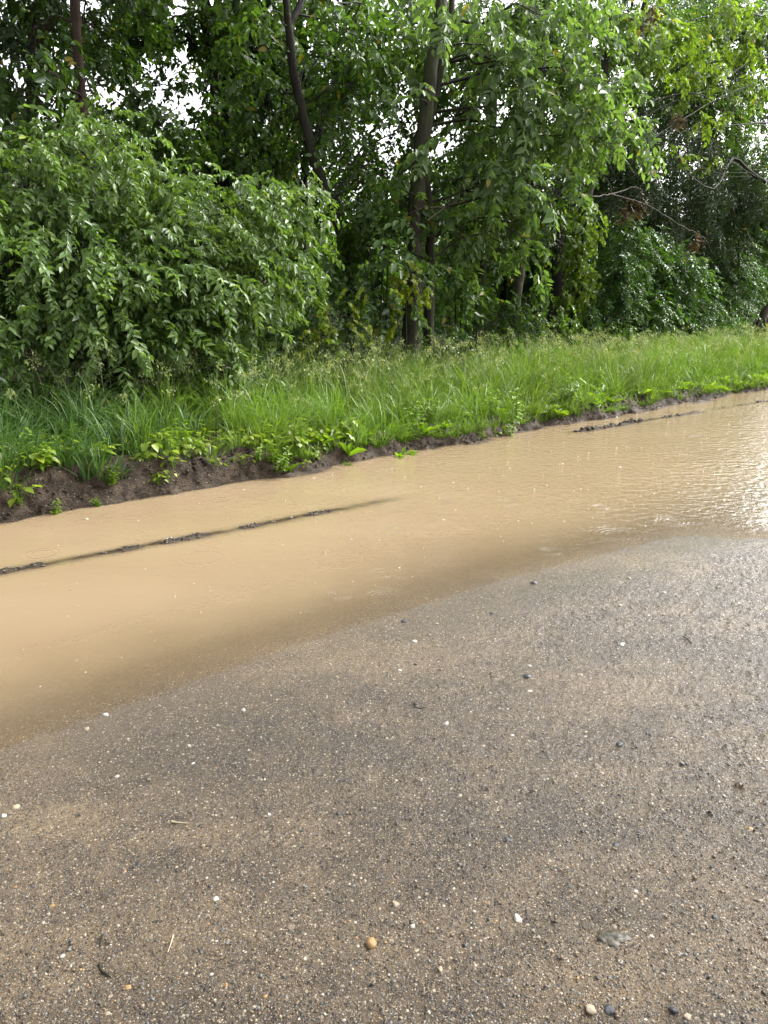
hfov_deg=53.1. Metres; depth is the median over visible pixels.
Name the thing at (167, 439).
broadleaf weed
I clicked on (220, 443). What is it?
broadleaf weed
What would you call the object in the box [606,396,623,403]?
broadleaf weed
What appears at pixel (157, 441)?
broadleaf weed
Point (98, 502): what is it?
broadleaf weed
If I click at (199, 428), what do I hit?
broadleaf weed
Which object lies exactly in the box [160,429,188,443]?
broadleaf weed
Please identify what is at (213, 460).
broadleaf weed
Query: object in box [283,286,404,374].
yellow sapling
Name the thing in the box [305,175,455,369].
understorey sapling
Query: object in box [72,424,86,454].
broadleaf weed
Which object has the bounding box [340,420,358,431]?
broadleaf weed
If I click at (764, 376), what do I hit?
broadleaf weed
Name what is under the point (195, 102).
sky
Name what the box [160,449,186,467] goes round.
broadleaf weed
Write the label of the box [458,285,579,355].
understorey shrub
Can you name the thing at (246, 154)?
woodland tree
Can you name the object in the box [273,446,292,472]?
broadleaf weed
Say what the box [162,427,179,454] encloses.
broadleaf weed
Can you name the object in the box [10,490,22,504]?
broadleaf weed
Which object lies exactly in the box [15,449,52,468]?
broadleaf weed
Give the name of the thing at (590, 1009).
pebble
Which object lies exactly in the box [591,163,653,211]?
bare branch
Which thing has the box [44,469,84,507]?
rootlet
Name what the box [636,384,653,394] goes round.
broadleaf weed
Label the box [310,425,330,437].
broadleaf weed
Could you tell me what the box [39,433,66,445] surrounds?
broadleaf weed
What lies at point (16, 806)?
pebble
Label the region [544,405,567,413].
broadleaf weed
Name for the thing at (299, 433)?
broadleaf weed
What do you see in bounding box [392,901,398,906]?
pebble
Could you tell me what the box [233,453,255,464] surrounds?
broadleaf weed
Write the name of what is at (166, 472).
broadleaf weed
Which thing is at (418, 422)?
broadleaf weed
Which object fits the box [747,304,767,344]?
old stump
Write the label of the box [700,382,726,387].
broadleaf weed
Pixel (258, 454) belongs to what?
broadleaf weed
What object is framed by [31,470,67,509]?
rootlet
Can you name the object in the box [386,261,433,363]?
yellow sapling
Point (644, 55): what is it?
vine clad tree
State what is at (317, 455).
broadleaf weed
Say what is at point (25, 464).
broadleaf weed
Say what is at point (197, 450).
broadleaf weed
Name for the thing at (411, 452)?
broadleaf weed
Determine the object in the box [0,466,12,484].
broadleaf weed
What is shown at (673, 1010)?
pebble
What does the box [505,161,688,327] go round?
woodland tree
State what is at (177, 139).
woodland tree
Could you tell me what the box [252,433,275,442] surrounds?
broadleaf weed
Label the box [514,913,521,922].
pebble
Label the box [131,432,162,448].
broadleaf weed
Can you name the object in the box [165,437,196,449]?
broadleaf weed
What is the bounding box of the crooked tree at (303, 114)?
[187,0,435,371]
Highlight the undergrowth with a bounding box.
[0,283,767,433]
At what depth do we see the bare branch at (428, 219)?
11.08 m
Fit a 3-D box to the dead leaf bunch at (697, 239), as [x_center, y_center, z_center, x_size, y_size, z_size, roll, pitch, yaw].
[6.547,-5.606,16.183,0.310,0.628,0.378,-15,22,-42]
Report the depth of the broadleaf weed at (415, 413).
8.32 m
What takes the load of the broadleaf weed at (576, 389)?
on the mud bank
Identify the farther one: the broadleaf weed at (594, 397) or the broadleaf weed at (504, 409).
the broadleaf weed at (594, 397)
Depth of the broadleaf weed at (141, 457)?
6.26 m
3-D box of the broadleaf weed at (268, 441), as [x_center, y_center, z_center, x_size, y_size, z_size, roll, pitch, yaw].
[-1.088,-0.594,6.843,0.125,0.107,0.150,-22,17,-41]
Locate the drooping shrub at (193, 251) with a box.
[0,95,344,427]
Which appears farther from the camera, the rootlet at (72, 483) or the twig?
the rootlet at (72, 483)
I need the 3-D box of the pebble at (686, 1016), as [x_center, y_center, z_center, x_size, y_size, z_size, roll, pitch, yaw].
[0.678,1.125,1.713,0.023,0.012,0.019,2,31,-22]
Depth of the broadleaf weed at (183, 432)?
6.74 m
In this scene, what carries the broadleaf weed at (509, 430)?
on the mud bank
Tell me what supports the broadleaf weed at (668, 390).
on the mud bank
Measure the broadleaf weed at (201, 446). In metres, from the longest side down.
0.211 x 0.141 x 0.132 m
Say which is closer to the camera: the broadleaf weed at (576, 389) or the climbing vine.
the broadleaf weed at (576, 389)
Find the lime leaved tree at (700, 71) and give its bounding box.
[610,0,767,195]
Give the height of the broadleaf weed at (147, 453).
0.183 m
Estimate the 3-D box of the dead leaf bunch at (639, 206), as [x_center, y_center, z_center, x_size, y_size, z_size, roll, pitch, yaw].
[4.915,-5.816,14.652,0.322,0.515,0.325,5,17,16]
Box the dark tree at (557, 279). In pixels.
[444,0,657,343]
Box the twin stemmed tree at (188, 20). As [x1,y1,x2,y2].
[17,0,401,353]
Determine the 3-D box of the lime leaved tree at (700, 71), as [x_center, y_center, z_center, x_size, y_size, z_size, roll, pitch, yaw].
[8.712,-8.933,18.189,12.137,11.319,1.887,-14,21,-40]
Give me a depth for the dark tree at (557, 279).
16.92 m
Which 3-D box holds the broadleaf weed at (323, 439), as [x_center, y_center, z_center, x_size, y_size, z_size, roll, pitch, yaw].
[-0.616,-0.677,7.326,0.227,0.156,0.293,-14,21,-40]
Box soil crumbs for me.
[0,381,767,569]
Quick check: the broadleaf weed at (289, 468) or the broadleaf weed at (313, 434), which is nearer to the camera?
the broadleaf weed at (289, 468)
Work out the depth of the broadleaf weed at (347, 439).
7.49 m
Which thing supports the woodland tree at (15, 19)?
on the ground at (42, 368)
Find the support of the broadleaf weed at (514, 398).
on the mud bank
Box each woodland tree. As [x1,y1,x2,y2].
[0,0,86,328]
[0,20,285,352]
[0,85,156,327]
[110,66,374,259]
[162,107,309,282]
[173,16,418,344]
[395,93,578,333]
[432,141,588,328]
[436,185,565,315]
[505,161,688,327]
[512,247,594,296]
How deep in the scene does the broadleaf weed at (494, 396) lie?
9.15 m
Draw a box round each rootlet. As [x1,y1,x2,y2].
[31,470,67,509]
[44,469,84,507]
[62,469,113,497]
[73,467,102,501]
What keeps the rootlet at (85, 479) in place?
attached to the mud bank
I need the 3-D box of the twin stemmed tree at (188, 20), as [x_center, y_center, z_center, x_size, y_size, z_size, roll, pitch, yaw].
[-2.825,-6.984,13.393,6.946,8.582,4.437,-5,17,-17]
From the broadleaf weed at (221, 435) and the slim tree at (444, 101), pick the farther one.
the slim tree at (444, 101)
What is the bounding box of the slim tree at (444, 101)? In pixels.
[343,0,561,358]
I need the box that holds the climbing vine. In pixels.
[550,199,608,338]
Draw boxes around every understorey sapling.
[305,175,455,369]
[421,201,533,366]
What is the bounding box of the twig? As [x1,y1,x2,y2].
[98,962,110,976]
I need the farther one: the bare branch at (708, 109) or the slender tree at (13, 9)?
the bare branch at (708, 109)
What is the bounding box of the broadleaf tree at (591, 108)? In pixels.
[337,0,666,367]
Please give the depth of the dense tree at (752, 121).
23.02 m
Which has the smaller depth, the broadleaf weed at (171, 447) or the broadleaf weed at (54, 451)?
the broadleaf weed at (54, 451)
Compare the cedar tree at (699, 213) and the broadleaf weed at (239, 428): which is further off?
the cedar tree at (699, 213)
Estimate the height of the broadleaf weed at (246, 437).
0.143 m
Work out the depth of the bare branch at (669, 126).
15.09 m
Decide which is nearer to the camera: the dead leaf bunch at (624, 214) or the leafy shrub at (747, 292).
the dead leaf bunch at (624, 214)
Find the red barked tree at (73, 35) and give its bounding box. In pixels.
[0,0,177,382]
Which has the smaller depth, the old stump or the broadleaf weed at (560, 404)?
the broadleaf weed at (560, 404)
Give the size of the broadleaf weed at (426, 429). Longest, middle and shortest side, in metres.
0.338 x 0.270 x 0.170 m
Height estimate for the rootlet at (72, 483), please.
0.217 m
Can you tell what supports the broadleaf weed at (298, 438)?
on the mud bank
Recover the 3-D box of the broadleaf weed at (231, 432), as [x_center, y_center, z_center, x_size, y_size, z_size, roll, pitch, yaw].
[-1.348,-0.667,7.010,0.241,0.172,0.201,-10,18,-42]
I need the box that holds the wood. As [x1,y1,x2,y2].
[1,120,767,316]
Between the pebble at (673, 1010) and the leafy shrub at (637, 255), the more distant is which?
the leafy shrub at (637, 255)
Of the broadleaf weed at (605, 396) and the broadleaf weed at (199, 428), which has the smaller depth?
the broadleaf weed at (199, 428)
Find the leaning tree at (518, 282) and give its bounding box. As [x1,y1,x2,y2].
[449,0,618,357]
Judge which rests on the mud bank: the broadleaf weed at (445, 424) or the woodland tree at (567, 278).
the broadleaf weed at (445, 424)
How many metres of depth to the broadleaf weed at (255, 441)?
6.89 m
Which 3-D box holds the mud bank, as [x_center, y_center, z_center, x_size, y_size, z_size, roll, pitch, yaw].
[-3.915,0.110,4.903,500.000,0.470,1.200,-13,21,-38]
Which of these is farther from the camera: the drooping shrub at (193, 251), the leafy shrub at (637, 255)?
the leafy shrub at (637, 255)
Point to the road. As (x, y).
(700, 546)
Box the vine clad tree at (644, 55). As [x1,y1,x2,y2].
[558,0,687,353]
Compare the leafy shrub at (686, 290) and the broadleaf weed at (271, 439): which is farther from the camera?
the leafy shrub at (686, 290)
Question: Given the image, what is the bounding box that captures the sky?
[0,0,767,280]
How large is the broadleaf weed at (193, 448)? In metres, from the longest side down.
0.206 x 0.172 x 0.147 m
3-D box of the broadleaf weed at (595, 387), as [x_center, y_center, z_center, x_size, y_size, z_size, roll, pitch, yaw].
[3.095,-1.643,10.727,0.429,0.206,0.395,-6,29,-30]
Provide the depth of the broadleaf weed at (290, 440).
7.01 m
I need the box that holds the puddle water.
[0,390,767,707]
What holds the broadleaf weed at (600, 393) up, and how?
on the mud bank
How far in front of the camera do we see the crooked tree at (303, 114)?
10.74 m
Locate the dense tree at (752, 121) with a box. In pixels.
[592,0,767,324]
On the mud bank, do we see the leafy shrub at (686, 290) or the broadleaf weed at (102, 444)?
the broadleaf weed at (102, 444)
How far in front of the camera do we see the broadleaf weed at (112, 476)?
5.99 m
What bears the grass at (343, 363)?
on the ground at (42, 368)
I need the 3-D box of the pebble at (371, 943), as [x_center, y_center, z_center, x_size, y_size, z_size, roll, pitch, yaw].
[-0.032,1.074,1.914,0.027,0.021,0.030,6,17,20]
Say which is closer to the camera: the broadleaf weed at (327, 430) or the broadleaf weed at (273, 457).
the broadleaf weed at (273, 457)
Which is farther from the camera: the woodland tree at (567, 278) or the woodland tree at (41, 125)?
the woodland tree at (567, 278)
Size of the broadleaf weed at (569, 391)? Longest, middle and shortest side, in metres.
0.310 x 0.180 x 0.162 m
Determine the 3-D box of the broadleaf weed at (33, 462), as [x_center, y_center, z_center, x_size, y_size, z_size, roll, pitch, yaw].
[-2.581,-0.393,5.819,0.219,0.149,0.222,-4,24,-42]
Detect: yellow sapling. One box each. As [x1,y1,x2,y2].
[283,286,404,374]
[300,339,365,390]
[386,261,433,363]
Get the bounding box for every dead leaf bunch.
[616,200,641,225]
[633,195,649,220]
[638,5,664,42]
[668,112,687,138]
[686,231,704,260]
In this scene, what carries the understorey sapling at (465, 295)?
on the ground at (42, 368)
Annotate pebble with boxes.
[12,804,19,808]
[285,923,295,930]
[366,937,376,948]
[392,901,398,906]
[504,837,511,841]
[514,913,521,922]
[585,1004,596,1014]
[603,1004,615,1015]
[616,742,622,746]
[668,1006,678,1013]
[683,1012,690,1020]
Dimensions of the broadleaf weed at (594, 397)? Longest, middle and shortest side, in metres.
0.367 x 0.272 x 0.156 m
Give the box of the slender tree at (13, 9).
[0,0,137,369]
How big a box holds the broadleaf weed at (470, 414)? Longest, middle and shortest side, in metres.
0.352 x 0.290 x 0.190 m
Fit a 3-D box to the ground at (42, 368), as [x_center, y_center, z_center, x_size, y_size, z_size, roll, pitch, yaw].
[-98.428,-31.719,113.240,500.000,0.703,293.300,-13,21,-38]
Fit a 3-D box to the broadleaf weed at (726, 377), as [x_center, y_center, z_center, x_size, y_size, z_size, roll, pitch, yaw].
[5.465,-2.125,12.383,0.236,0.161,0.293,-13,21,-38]
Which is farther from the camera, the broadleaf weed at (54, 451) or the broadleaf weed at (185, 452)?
the broadleaf weed at (185, 452)
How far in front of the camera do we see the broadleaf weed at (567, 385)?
9.81 m
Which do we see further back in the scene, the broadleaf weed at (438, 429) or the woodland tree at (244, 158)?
the woodland tree at (244, 158)
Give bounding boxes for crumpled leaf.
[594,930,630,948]
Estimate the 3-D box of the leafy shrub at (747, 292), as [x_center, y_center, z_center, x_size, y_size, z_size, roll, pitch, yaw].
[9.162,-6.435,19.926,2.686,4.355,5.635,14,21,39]
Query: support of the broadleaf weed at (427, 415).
on the mud bank
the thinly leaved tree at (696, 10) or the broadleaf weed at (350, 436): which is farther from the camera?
the thinly leaved tree at (696, 10)
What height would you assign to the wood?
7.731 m
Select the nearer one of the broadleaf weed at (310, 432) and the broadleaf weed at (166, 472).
the broadleaf weed at (166, 472)
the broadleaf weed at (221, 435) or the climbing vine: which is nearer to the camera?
the broadleaf weed at (221, 435)
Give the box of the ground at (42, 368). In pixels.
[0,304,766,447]
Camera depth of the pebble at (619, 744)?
2.75 m
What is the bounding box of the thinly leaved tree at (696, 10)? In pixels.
[596,0,767,293]
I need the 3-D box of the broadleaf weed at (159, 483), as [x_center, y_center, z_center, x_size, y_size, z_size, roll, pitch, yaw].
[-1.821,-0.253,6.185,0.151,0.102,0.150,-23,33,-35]
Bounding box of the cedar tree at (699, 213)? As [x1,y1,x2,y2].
[578,0,767,339]
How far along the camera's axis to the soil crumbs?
6.80 m
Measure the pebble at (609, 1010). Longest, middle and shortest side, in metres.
0.031 x 0.026 x 0.016 m
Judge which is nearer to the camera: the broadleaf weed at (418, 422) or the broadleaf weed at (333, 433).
the broadleaf weed at (333, 433)
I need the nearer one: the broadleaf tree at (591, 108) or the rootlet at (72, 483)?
the rootlet at (72, 483)
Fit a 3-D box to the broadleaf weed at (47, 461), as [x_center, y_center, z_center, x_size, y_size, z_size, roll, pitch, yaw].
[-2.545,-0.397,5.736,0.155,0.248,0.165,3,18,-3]
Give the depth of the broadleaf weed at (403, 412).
8.24 m
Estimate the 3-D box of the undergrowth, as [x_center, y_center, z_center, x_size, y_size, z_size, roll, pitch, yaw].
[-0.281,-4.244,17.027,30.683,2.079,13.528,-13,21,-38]
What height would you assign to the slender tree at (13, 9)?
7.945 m
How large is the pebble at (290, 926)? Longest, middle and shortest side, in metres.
0.030 x 0.025 x 0.015 m
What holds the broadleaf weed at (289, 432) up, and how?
on the mud bank
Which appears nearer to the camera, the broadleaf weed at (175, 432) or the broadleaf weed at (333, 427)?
the broadleaf weed at (175, 432)
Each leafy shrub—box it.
[561,209,689,347]
[611,233,745,343]
[688,185,767,343]
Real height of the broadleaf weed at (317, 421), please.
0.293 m
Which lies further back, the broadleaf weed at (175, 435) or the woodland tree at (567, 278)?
the woodland tree at (567, 278)
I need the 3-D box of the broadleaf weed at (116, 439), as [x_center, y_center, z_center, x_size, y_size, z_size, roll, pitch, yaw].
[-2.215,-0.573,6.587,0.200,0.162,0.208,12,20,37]
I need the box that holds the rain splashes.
[23,408,766,686]
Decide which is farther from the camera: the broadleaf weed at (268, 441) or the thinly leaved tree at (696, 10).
the thinly leaved tree at (696, 10)
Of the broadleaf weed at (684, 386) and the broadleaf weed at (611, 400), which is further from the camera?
the broadleaf weed at (684, 386)
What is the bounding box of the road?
[0,400,767,1023]
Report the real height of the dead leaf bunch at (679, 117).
0.527 m
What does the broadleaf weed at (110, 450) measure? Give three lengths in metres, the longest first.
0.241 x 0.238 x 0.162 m
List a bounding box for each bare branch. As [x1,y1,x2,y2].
[406,179,477,239]
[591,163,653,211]
[608,193,714,265]
[647,83,765,148]
[656,78,766,149]
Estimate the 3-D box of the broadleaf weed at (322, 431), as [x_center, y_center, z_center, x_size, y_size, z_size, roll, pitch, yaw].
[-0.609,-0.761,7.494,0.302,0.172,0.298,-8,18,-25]
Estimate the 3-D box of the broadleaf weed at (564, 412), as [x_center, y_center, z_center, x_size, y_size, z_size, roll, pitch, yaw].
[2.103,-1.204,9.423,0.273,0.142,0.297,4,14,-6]
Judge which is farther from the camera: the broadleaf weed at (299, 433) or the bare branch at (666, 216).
the bare branch at (666, 216)
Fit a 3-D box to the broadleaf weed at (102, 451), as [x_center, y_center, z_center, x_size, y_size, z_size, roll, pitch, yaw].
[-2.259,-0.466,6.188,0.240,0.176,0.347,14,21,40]
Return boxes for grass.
[0,361,217,495]
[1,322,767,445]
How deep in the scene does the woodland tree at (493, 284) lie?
27.62 m
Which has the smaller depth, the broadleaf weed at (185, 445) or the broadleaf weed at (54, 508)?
the broadleaf weed at (54, 508)
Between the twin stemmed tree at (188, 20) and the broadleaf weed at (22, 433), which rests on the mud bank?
the broadleaf weed at (22, 433)
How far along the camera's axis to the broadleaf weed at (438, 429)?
8.12 m
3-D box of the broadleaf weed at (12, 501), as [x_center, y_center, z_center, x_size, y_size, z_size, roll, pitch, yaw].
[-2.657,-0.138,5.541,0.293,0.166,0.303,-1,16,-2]
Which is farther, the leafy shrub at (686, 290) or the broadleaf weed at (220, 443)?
the leafy shrub at (686, 290)
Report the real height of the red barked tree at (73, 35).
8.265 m
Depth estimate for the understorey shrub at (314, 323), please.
10.69 m
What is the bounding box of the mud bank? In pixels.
[0,380,767,523]
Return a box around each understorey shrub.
[241,260,362,377]
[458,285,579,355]
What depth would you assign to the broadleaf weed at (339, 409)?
7.66 m
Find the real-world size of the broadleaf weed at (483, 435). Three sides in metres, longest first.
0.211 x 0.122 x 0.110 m
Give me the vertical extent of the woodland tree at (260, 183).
5.678 m
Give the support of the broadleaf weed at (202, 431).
on the mud bank
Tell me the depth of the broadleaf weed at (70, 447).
6.13 m
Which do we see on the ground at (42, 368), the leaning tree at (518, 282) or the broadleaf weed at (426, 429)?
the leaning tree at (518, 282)
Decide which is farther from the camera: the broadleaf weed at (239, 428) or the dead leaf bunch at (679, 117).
the dead leaf bunch at (679, 117)
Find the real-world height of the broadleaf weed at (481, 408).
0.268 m
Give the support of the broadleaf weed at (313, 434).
on the mud bank
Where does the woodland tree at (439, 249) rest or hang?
on the ground at (42, 368)
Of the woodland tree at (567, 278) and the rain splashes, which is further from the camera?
the woodland tree at (567, 278)
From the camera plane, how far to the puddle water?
5.36 m
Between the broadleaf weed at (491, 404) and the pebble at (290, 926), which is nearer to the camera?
the pebble at (290, 926)
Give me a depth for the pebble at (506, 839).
2.27 m
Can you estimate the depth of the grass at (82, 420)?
6.43 m
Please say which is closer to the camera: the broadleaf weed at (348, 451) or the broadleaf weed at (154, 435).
the broadleaf weed at (154, 435)
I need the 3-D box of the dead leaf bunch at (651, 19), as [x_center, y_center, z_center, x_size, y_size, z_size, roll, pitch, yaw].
[4.748,-8.750,13.735,0.394,0.570,0.370,-8,18,-26]
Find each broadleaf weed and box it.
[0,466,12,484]
[3,479,42,506]
[10,456,27,470]
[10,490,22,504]
[15,427,36,453]
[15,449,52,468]
[31,450,59,466]
[34,442,53,471]
[35,445,60,465]
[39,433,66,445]
[50,498,61,513]
[54,440,83,458]
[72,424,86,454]
[88,443,121,459]
[89,496,101,506]
[91,445,116,462]
[94,437,106,454]
[106,466,119,485]
[111,436,132,452]
[129,453,151,461]
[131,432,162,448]
[134,444,165,461]
[146,437,174,453]
[148,473,168,485]
[156,470,176,481]
[159,429,177,450]
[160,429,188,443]
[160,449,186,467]
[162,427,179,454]
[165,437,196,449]
[170,426,180,447]
[173,418,191,449]
[178,427,214,445]
[180,441,208,456]
[180,442,201,457]
[191,420,205,439]
[191,440,216,456]
[196,434,209,455]
[210,456,227,466]
[211,437,232,448]
[217,426,238,443]
[223,429,244,446]
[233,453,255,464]
[238,427,254,440]
[239,436,256,446]
[246,435,267,447]
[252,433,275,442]
[254,439,271,448]
[254,444,262,461]
[260,420,280,447]
[266,440,281,465]
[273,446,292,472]
[280,429,297,442]
[282,463,299,472]
[283,436,304,453]
[287,434,308,444]
[294,418,306,447]
[301,427,319,437]
[303,431,322,444]
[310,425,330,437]
[310,434,334,443]
[310,448,321,460]
[312,426,326,439]
[313,411,322,430]
[317,428,343,446]
[326,428,353,440]
[327,424,350,434]
[331,400,353,431]
[333,429,354,442]
[339,442,365,456]
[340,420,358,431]
[395,446,417,456]
[399,403,408,421]
[404,406,425,430]
[407,401,421,424]
[414,423,437,432]
[421,398,440,423]
[435,421,453,427]
[435,422,442,435]
[459,404,485,418]
[477,399,488,420]
[477,422,487,439]
[485,399,508,414]
[486,389,501,416]
[487,386,500,407]
[506,416,521,435]
[508,388,522,418]
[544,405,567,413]
[549,408,568,415]
[552,397,564,409]
[558,373,576,405]
[564,386,575,403]
[567,378,585,401]
[575,394,601,403]
[588,390,605,396]
[590,385,614,393]
[593,393,609,402]
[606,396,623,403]
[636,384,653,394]
[655,387,672,393]
[678,385,689,390]
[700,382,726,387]
[716,376,730,382]
[752,373,767,380]
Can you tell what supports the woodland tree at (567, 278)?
on the ground at (42, 368)

